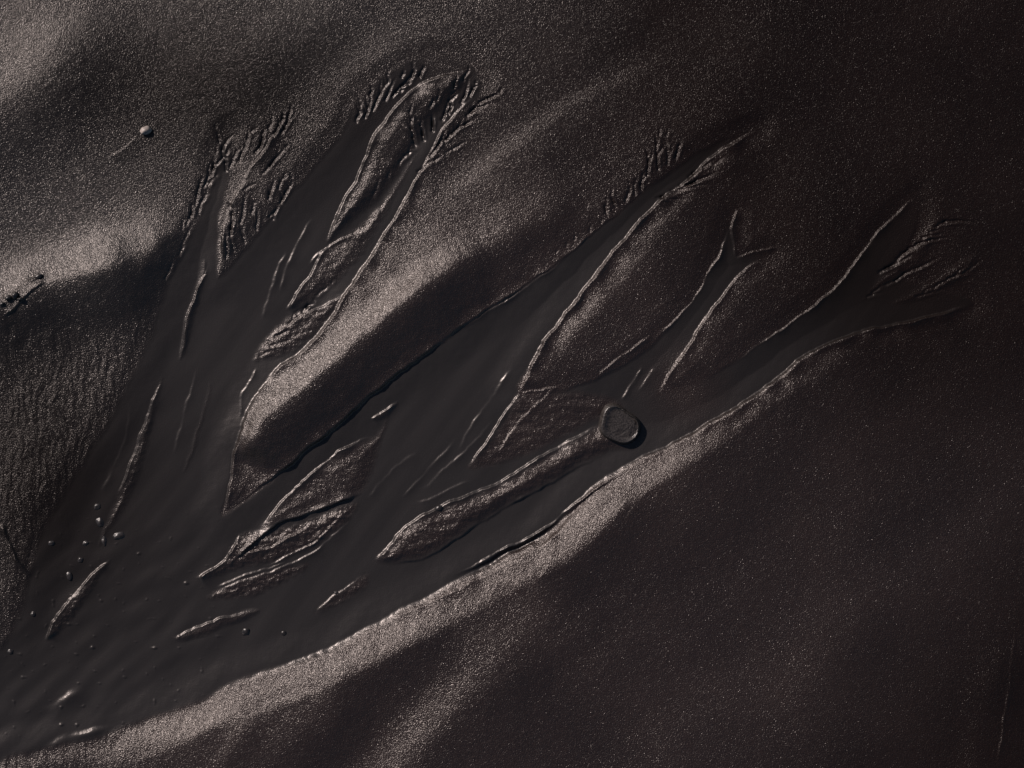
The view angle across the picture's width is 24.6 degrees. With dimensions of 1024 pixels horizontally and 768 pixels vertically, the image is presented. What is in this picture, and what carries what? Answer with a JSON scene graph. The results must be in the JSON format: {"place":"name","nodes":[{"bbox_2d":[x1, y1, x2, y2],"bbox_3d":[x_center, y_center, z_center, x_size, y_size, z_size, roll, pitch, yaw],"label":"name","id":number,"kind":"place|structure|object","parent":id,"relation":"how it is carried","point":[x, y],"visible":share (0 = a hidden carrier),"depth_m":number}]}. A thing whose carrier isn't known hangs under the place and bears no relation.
{"place":"outdoors","nodes":[
{"label":"outdoors","id":0,"kind":"place"},
{"bbox_2d":[0,0,1023,767],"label":"black sand beach","id":1,"kind":"structure","parent":0,"point":[312,312],"depth_m":9.01},
{"bbox_2d":[0,274,42,305],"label":"pebble cluster","id":2,"kind":"object","parent":1,"relation":"on","point":[15,295],"visible":1,"depth_m":8.94},
{"bbox_2d":[140,126,151,134],"bbox_3d":[-1.401,-0.970,8.993,0.046,0.032,0.031,-23,90,0],"label":"pale pebble","id":3,"kind":"object","parent":1,"relation":"on","point":[145,130],"visible":1,"depth_m":8.98},
{"bbox_2d":[7,503,442,653],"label":"stream pebbles","id":4,"kind":"object","parent":1,"relation":"on","point":[121,535],"visible":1,"depth_m":9.01},
{"bbox_2d":[598,403,640,444],"bbox_3d":[0.409,0.161,9.005,0.180,0.048,0.141,34,90,0],"label":"flat beach stone","id":5,"kind":"object","parent":1,"relation":"on","point":[619,424],"visible":1,"depth_m":8.99}
]}

